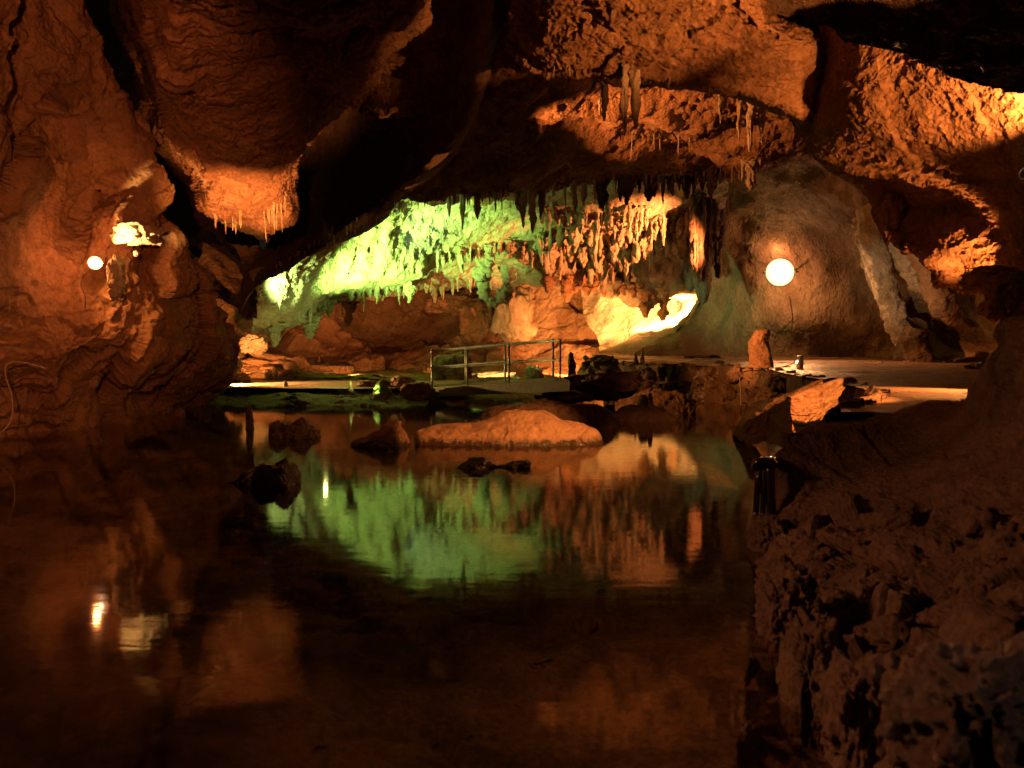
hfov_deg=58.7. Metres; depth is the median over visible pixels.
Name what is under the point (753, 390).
stone
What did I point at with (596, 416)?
pool boulder
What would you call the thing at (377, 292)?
stalactite
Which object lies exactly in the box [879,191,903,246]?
knobbly rock
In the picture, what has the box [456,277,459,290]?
stalactite
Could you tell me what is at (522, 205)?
stalactite
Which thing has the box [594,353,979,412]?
cave path
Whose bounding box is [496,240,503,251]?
stalactite
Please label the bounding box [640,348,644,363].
stalagmite
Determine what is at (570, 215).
stalactite
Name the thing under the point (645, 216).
stalactite
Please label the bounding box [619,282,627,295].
stalactite
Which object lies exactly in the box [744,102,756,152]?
stalactite
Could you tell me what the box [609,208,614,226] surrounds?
stalactite
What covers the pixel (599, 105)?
stalactite
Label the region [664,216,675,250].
stalactite
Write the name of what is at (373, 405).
stone
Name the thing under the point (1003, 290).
knobbly rock
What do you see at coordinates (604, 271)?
stalactite
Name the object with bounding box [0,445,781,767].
water
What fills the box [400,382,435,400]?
boulder
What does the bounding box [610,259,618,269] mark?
stalactite
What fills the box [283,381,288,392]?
stalagmite
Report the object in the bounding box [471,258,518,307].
curled stalactite
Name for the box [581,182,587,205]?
stalactite
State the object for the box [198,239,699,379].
back cave wall
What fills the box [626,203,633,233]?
stalactite
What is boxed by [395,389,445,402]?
boulder
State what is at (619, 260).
stalactite
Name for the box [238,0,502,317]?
roof rock
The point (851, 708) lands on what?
bank boulder
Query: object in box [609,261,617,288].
stalactite
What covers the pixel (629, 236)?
stalactite
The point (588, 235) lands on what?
stalactite
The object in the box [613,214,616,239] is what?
stalactite
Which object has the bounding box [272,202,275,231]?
stalactite
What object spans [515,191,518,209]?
stalactite
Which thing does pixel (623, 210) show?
stalactite
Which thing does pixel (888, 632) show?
stone
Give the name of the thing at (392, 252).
green lit roof
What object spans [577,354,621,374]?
boulder
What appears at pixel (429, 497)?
stone
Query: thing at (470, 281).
stalactite
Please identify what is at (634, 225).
stalactite
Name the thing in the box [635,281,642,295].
stalactite
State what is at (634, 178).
stalactite
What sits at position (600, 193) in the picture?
stalactite
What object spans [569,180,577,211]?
stalactite
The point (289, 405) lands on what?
stone
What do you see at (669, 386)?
stone
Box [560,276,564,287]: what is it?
stalactite
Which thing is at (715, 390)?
stone
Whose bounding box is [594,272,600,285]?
stalactite
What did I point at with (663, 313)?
stalactite
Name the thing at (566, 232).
stalactite
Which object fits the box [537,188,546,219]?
stalactite
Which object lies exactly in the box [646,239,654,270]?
stalactite
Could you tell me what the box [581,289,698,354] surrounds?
flowstone slope
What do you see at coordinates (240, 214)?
stalactite
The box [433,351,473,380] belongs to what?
boulder
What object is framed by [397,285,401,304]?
stalactite
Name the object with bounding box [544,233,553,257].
stalactite
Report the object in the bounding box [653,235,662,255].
stalactite
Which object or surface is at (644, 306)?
stalactite
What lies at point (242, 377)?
boulder
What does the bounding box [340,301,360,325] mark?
stalactite
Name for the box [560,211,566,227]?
stalactite
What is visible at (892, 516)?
stone
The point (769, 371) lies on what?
stone
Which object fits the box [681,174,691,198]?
stalactite
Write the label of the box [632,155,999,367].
cave wall
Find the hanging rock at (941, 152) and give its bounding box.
[787,23,1023,273]
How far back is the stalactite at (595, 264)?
36.90 m
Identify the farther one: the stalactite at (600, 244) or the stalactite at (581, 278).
the stalactite at (581, 278)
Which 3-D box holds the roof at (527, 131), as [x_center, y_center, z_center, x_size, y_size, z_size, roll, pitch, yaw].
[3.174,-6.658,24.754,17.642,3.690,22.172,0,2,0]
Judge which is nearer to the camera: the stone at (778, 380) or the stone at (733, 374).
the stone at (778, 380)
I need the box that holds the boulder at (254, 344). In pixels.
[239,331,268,356]
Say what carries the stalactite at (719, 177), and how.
hanging from the roof at (527, 131)
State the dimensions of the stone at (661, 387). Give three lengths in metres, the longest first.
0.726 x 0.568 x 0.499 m
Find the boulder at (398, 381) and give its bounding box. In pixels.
[389,375,414,389]
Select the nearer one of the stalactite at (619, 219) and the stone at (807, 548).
the stone at (807, 548)
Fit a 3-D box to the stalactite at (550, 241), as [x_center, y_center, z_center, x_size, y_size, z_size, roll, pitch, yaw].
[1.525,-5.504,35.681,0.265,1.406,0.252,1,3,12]
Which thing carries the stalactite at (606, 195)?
hanging from the roof at (527, 131)
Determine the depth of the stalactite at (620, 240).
35.72 m
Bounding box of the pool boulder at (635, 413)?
[612,404,679,421]
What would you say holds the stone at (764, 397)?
attached to the platform rubble wall at (853, 397)
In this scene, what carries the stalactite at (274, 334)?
hanging from the green lit roof at (392, 252)
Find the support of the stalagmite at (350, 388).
on the mossy bank at (261, 397)
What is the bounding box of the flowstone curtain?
[851,203,920,345]
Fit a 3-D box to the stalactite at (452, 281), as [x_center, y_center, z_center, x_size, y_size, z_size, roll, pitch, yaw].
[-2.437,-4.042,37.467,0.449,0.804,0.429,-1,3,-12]
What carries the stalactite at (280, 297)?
hanging from the green lit roof at (392, 252)
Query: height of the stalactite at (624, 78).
1.083 m
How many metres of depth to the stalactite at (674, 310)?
40.95 m
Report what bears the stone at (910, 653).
on the bank at (939, 464)
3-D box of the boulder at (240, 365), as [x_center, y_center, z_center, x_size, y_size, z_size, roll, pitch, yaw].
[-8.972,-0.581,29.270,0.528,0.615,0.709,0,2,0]
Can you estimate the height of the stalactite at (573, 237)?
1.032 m
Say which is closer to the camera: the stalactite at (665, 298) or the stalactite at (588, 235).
the stalactite at (588, 235)
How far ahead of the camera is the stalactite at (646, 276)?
37.61 m
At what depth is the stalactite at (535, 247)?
36.33 m
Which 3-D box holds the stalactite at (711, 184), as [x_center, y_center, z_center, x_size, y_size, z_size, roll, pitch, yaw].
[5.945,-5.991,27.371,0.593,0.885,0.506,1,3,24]
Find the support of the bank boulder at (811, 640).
on the bank at (939, 464)
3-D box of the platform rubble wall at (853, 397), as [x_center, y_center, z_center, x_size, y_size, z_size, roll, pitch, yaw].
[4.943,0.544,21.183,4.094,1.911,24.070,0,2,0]
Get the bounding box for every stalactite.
[213,213,217,226]
[234,219,236,233]
[238,210,242,226]
[263,211,265,232]
[267,210,270,223]
[267,322,286,346]
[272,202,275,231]
[276,204,277,229]
[278,295,284,311]
[280,202,282,231]
[302,315,324,339]
[308,303,313,325]
[321,299,328,313]
[326,299,338,318]
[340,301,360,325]
[348,291,353,300]
[361,291,365,311]
[374,286,380,303]
[380,290,385,300]
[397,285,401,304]
[402,279,416,302]
[424,281,429,292]
[431,284,437,302]
[436,249,441,272]
[439,278,444,296]
[441,254,446,266]
[447,196,450,216]
[450,279,454,294]
[456,244,466,272]
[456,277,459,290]
[459,195,465,229]
[468,251,473,261]
[468,277,472,292]
[469,244,472,261]
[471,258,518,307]
[472,247,480,262]
[473,193,481,219]
[484,244,493,257]
[492,240,495,259]
[493,191,496,211]
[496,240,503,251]
[504,240,512,253]
[507,238,515,258]
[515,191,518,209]
[516,245,528,260]
[518,190,526,227]
[527,191,536,232]
[528,240,534,267]
[533,239,537,254]
[536,228,546,264]
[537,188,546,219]
[538,270,555,292]
[540,208,545,223]
[540,249,559,275]
[542,248,552,273]
[544,207,551,230]
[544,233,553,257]
[548,227,553,260]
[549,201,554,218]
[552,182,555,195]
[553,245,560,261]
[554,210,560,225]
[556,222,565,246]
[557,250,563,280]
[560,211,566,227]
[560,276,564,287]
[561,275,574,302]
[562,246,566,265]
[563,228,568,244]
[564,186,565,207]
[564,237,571,251]
[565,208,568,224]
[566,245,576,262]
[567,206,573,222]
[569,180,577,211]
[569,220,578,245]
[569,224,582,252]
[571,274,582,292]
[575,270,586,285]
[576,209,583,234]
[577,244,585,264]
[577,244,589,267]
[579,207,583,224]
[579,228,588,243]
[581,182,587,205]
[581,206,587,224]
[581,275,595,295]
[584,229,592,245]
[585,247,595,284]
[587,214,592,226]
[589,247,598,268]
[592,224,600,261]
[592,277,597,292]
[593,179,595,199]
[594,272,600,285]
[595,179,606,209]
[595,211,600,235]
[596,243,607,272]
[597,248,609,293]
[598,97,601,114]
[598,233,602,256]
[599,80,608,120]
[599,284,605,296]
[600,212,604,227]
[600,268,622,298]
[601,178,608,211]
[604,200,612,233]
[604,232,613,250]
[604,244,610,262]
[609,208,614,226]
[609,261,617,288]
[610,233,619,261]
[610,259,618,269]
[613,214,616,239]
[615,210,623,229]
[615,278,621,295]
[616,229,624,246]
[616,247,623,271]
[617,178,622,201]
[619,63,629,135]
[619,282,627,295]
[620,204,627,219]
[621,174,633,205]
[621,237,632,274]
[623,265,630,288]
[625,224,632,243]
[625,228,645,262]
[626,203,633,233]
[628,64,641,129]
[629,285,637,297]
[630,244,641,276]
[631,206,641,240]
[633,175,636,189]
[635,254,643,284]
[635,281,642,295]
[637,179,642,192]
[637,205,646,232]
[638,289,652,317]
[640,232,646,259]
[641,171,661,201]
[641,257,650,291]
[643,206,650,228]
[643,219,649,239]
[644,174,647,189]
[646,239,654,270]
[649,217,653,250]
[650,295,656,308]
[652,214,659,234]
[652,239,657,267]
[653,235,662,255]
[657,299,670,320]
[658,212,666,236]
[659,175,666,203]
[662,214,669,245]
[662,243,667,256]
[662,291,668,304]
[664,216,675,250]
[666,176,670,190]
[668,215,682,234]
[668,297,679,316]
[669,173,677,195]
[676,175,681,190]
[681,174,688,193]
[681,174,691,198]
[691,175,694,193]
[694,177,696,193]
[696,169,706,190]
[706,168,719,198]
[707,167,713,181]
[717,166,723,183]
[718,94,722,122]
[736,99,742,139]
[740,159,743,179]
[742,158,758,189]
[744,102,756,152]
[757,107,765,142]
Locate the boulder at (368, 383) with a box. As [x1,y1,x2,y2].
[352,380,391,390]
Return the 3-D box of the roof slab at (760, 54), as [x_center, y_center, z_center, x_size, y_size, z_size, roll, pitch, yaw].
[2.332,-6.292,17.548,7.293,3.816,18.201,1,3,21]
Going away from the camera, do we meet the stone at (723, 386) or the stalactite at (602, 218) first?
the stone at (723, 386)
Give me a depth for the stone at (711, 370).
26.91 m
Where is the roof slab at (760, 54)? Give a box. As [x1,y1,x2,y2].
[505,0,824,123]
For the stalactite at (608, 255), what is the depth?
37.14 m
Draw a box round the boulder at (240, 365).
[237,359,242,373]
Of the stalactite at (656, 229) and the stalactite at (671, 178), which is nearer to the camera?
the stalactite at (671, 178)
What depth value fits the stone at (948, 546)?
5.85 m
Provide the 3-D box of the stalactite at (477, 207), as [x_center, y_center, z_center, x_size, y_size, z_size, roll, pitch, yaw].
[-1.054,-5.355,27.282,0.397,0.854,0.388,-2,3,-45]
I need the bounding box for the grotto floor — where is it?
[416,371,576,397]
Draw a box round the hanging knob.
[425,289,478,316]
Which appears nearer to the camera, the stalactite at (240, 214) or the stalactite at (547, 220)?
the stalactite at (240, 214)
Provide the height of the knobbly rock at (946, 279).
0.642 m
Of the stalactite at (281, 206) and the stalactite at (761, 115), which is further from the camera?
the stalactite at (761, 115)
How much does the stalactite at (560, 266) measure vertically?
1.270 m
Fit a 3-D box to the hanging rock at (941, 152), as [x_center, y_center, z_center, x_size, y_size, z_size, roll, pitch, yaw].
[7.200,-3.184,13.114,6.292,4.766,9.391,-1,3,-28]
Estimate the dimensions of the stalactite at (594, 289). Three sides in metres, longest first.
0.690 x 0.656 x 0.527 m
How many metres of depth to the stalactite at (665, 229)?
35.05 m
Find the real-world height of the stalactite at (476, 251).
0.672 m
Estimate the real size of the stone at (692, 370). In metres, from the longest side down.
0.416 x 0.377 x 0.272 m
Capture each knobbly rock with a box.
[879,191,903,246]
[897,240,913,254]
[930,266,964,289]
[956,285,966,294]
[960,265,1016,294]
[975,269,1023,322]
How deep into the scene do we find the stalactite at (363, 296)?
34.79 m
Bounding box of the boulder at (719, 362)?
[714,360,724,363]
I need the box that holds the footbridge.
[430,339,568,395]
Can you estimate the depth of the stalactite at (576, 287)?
37.90 m
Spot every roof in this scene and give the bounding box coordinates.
[249,180,728,333]
[359,0,810,207]
[767,0,1023,93]
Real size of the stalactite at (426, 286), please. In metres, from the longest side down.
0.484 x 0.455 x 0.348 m
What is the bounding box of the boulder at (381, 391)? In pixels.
[371,379,394,400]
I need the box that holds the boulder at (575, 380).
[562,374,589,390]
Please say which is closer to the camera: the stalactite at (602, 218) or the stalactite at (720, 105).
the stalactite at (720, 105)
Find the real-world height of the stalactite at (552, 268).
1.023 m
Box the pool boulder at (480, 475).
[454,456,531,494]
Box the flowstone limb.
[890,254,962,361]
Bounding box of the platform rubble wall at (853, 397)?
[619,360,890,424]
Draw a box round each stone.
[111,602,137,622]
[134,607,176,620]
[281,395,292,399]
[284,403,297,406]
[290,399,307,405]
[369,403,378,406]
[382,560,393,564]
[420,495,437,499]
[527,657,552,664]
[574,615,596,634]
[640,367,656,381]
[651,383,663,389]
[655,366,663,375]
[663,381,677,390]
[685,389,693,398]
[688,365,698,374]
[692,389,701,396]
[693,367,711,381]
[695,379,702,385]
[698,391,705,399]
[707,367,715,373]
[711,387,719,396]
[718,396,724,401]
[720,384,731,389]
[721,386,736,400]
[726,368,743,383]
[738,390,749,406]
[741,381,749,387]
[750,387,758,393]
[755,555,798,576]
[759,395,768,400]
[761,384,769,393]
[764,375,778,387]
[765,369,773,375]
[766,694,779,710]
[769,382,778,393]
[773,376,782,382]
[773,390,784,396]
[777,380,786,391]
[791,538,827,563]
[798,557,830,584]
[817,588,847,603]
[818,546,834,556]
[851,578,877,604]
[853,566,873,577]
[863,503,921,531]
[865,612,916,653]
[866,538,929,579]
[884,738,890,753]
[896,650,915,659]
[928,536,958,557]
[933,594,1023,651]
[952,503,1008,541]
[971,583,989,596]
[978,528,1023,568]
[978,575,999,590]
[996,520,1017,531]
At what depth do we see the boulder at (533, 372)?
33.67 m
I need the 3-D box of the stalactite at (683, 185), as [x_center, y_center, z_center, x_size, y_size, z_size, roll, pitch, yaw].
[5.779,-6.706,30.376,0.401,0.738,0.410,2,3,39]
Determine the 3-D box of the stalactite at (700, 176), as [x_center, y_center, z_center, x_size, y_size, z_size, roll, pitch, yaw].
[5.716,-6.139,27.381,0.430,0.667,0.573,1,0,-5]
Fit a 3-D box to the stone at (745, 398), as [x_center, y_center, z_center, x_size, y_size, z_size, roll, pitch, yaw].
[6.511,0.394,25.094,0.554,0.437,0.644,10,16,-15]
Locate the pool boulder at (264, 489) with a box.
[227,458,303,515]
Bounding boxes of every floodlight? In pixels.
[86,256,103,269]
[762,258,798,286]
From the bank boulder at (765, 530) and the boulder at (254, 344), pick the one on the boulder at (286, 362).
the boulder at (254, 344)
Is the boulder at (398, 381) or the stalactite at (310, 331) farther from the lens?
the stalactite at (310, 331)
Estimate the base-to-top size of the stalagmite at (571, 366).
1.227 m
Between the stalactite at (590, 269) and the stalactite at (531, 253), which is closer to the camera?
the stalactite at (531, 253)
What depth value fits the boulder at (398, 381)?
28.02 m
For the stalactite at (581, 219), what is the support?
hanging from the green lit roof at (392, 252)
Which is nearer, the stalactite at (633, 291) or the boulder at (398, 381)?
the boulder at (398, 381)
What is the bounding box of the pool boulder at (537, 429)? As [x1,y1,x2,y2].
[414,409,602,463]
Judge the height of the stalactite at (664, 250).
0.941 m
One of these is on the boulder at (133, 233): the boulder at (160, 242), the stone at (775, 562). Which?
the boulder at (160, 242)
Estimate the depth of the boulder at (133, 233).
16.74 m
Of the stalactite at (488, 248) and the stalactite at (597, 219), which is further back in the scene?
the stalactite at (488, 248)
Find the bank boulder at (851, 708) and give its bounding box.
[820,645,900,767]
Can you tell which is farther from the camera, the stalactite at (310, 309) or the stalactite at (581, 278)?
the stalactite at (581, 278)
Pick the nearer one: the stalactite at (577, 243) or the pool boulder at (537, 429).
the pool boulder at (537, 429)
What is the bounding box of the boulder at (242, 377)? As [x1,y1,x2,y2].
[233,373,250,381]
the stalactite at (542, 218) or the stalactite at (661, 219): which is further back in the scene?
the stalactite at (661, 219)
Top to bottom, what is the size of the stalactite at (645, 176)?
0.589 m
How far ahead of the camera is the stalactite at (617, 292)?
38.72 m
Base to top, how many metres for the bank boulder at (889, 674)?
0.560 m
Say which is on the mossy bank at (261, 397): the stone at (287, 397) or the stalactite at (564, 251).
the stone at (287, 397)
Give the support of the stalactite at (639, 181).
hanging from the roof at (527, 131)
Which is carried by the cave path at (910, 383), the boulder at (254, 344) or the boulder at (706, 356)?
the boulder at (706, 356)
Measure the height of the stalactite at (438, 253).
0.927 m
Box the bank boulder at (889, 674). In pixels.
[880,650,917,767]
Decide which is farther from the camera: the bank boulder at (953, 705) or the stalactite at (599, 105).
the stalactite at (599, 105)
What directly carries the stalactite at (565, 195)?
hanging from the roof at (527, 131)
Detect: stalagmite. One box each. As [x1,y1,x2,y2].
[245,405,253,428]
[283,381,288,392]
[347,381,353,394]
[568,352,575,376]
[630,353,638,368]
[637,394,647,404]
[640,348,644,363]
[648,393,653,407]
[748,329,773,369]
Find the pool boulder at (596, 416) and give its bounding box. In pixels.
[478,398,615,429]
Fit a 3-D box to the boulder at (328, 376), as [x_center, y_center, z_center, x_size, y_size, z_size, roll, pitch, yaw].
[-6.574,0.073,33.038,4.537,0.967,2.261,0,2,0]
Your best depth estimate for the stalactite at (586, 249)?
36.99 m
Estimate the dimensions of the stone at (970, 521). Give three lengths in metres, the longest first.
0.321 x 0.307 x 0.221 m
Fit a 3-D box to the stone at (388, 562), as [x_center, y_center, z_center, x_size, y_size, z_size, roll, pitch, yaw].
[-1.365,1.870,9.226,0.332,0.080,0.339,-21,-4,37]
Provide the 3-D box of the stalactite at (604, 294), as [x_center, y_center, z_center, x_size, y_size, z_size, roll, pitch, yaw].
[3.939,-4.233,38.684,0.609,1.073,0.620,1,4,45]
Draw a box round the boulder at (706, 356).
[684,355,720,365]
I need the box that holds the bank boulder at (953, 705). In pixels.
[875,631,1023,767]
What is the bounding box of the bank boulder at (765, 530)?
[745,513,788,560]
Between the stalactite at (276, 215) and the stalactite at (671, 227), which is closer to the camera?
the stalactite at (276, 215)
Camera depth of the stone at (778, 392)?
21.05 m
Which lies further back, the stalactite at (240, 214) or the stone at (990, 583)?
the stalactite at (240, 214)
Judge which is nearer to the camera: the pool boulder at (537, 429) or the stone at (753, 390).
the pool boulder at (537, 429)
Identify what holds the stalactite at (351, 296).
hanging from the green lit roof at (392, 252)
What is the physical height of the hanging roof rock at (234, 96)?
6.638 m
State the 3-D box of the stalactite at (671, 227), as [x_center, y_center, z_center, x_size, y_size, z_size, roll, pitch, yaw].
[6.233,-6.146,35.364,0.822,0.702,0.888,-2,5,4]
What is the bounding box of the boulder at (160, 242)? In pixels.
[152,238,164,245]
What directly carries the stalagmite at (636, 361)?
on the cave path at (910, 383)
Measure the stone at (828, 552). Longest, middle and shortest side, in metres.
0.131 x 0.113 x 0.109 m
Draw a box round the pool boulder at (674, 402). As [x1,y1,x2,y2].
[613,388,696,414]
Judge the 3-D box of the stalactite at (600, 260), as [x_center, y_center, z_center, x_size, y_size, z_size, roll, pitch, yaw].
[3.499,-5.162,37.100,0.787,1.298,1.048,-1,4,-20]
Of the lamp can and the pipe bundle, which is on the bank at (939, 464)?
the pipe bundle
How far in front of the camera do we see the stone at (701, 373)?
27.06 m
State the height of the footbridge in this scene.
1.759 m
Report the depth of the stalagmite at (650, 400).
20.50 m
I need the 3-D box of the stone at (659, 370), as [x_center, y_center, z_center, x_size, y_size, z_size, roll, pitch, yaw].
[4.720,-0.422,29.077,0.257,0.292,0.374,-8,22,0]
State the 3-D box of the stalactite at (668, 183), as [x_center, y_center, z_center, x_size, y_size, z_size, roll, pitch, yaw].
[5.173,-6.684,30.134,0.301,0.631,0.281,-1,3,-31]
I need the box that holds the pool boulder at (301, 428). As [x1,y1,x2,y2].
[268,417,320,457]
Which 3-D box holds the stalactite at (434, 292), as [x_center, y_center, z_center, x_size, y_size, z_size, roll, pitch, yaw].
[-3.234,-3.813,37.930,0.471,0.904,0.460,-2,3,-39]
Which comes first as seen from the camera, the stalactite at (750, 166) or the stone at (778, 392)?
the stone at (778, 392)
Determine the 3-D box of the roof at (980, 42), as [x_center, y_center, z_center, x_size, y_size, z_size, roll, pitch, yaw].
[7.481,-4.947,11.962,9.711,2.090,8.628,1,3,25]
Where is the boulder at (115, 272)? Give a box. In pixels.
[106,254,125,300]
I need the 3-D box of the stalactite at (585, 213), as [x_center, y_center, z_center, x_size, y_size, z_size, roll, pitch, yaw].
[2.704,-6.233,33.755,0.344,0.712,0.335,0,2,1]
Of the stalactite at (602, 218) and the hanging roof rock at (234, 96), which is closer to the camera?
the hanging roof rock at (234, 96)
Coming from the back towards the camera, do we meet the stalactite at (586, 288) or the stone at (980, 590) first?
the stalactite at (586, 288)
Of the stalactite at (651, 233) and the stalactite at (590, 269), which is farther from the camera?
the stalactite at (590, 269)
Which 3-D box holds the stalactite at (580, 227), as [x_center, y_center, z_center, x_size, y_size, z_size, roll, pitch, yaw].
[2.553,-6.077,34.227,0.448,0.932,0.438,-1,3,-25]
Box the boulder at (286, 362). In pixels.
[241,352,309,378]
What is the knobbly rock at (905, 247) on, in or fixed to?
on the hanging rock at (941, 152)
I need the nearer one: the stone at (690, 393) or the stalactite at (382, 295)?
the stone at (690, 393)
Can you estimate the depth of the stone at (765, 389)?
23.22 m
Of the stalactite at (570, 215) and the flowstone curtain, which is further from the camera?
the stalactite at (570, 215)
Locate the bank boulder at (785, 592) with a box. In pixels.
[752,563,822,652]
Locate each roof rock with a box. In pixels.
[112,0,432,251]
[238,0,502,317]
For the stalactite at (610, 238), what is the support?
hanging from the green lit roof at (392, 252)
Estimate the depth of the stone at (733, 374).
25.61 m
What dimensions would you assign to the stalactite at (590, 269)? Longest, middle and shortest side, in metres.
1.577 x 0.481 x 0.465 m
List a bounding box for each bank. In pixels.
[206,367,433,407]
[733,315,1023,767]
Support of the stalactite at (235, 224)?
hanging from the hanging roof rock at (234, 96)
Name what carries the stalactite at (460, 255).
hanging from the green lit roof at (392, 252)
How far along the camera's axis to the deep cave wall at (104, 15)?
49.40 m
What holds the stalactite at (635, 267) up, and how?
hanging from the green lit roof at (392, 252)
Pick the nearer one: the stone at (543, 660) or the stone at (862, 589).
the stone at (862, 589)
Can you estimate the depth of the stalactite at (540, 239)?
35.67 m
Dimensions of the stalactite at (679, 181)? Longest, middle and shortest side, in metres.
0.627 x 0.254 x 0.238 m
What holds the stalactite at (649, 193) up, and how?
hanging from the roof at (527, 131)
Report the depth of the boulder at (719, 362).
29.41 m
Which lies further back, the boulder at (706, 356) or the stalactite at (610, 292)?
the stalactite at (610, 292)
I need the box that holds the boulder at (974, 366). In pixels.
[963,362,981,368]
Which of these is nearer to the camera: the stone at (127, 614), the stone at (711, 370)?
the stone at (127, 614)
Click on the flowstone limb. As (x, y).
(913, 343)
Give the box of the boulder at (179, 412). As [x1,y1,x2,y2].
[173,408,185,416]
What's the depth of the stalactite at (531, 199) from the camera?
27.27 m
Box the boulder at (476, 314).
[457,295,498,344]
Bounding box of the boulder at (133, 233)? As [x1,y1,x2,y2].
[109,221,166,245]
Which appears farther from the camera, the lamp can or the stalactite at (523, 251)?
the stalactite at (523, 251)
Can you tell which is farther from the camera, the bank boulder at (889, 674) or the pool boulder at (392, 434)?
the pool boulder at (392, 434)
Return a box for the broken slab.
[731,377,844,447]
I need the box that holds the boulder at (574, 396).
[534,390,593,403]
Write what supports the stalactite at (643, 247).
hanging from the green lit roof at (392, 252)
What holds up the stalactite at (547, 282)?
hanging from the green lit roof at (392, 252)
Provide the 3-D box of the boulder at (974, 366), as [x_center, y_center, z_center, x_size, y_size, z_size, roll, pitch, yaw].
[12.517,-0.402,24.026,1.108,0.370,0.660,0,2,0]
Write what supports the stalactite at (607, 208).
hanging from the green lit roof at (392, 252)
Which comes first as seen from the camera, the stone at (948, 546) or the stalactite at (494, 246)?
the stone at (948, 546)
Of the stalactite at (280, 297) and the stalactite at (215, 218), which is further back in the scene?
the stalactite at (280, 297)
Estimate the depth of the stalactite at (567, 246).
36.69 m
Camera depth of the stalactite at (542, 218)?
33.51 m
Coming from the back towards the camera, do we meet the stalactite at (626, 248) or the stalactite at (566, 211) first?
the stalactite at (626, 248)
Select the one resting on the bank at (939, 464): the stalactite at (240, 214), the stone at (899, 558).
the stone at (899, 558)
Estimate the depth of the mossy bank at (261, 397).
26.75 m
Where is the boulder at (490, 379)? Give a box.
[468,376,518,381]
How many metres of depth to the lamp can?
24.42 m
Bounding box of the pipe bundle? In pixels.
[752,456,779,514]
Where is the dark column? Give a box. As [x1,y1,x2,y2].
[675,192,726,304]
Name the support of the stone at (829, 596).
on the bank at (939, 464)
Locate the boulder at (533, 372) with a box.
[523,365,543,378]
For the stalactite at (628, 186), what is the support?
hanging from the roof at (527, 131)
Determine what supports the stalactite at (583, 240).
hanging from the green lit roof at (392, 252)
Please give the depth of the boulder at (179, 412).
21.47 m
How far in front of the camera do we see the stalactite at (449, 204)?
30.04 m
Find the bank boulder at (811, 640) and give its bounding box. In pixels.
[776,608,850,752]
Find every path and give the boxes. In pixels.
[228,380,464,388]
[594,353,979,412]
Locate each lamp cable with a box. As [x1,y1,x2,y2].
[0,361,45,432]
[81,273,85,308]
[739,359,797,410]
[781,296,792,353]
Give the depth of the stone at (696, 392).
27.45 m
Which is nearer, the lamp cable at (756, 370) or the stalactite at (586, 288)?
the lamp cable at (756, 370)
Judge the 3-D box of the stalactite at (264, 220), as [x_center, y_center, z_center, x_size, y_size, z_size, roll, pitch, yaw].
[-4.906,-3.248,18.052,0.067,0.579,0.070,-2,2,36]
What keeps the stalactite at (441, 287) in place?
hanging from the green lit roof at (392, 252)
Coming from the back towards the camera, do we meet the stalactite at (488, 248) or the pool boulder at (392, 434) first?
the stalactite at (488, 248)
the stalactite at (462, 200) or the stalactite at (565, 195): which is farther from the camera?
the stalactite at (462, 200)
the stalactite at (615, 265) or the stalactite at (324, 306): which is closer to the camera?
the stalactite at (324, 306)
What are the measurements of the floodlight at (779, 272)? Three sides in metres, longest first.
1.354 x 1.096 x 1.082 m
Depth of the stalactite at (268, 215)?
18.02 m
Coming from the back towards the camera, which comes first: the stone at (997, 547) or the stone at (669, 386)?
the stone at (669, 386)
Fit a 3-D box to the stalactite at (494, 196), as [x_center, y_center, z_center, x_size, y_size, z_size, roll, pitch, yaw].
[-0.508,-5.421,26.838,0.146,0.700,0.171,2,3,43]
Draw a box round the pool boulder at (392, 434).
[350,420,409,466]
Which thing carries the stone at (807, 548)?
on the bank at (939, 464)
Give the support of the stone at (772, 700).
on the bank at (939, 464)
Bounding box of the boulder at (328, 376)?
[274,372,389,380]
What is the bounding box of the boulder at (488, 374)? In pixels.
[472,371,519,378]
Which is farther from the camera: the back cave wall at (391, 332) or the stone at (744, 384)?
the back cave wall at (391, 332)
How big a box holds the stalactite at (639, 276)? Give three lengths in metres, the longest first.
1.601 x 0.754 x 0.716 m
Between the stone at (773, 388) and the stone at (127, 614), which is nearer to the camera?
the stone at (127, 614)
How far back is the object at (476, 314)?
40.79 m
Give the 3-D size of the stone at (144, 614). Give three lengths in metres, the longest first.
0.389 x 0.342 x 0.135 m
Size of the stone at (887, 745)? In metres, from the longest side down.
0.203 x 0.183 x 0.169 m
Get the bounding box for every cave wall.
[0,0,239,436]
[84,0,259,257]
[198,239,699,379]
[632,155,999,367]
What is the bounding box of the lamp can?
[796,355,803,368]
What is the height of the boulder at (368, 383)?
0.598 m
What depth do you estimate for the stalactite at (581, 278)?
37.73 m
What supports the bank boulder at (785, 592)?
on the bank at (939, 464)
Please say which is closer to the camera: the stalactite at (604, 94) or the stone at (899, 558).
the stone at (899, 558)
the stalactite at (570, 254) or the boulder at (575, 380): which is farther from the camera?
the stalactite at (570, 254)
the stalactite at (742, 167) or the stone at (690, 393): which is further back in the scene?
the stone at (690, 393)
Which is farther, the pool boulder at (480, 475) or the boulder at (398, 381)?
the boulder at (398, 381)
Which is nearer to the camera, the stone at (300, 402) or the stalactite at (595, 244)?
the stone at (300, 402)
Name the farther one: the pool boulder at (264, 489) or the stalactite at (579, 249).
the stalactite at (579, 249)
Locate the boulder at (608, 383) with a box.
[579,366,654,401]

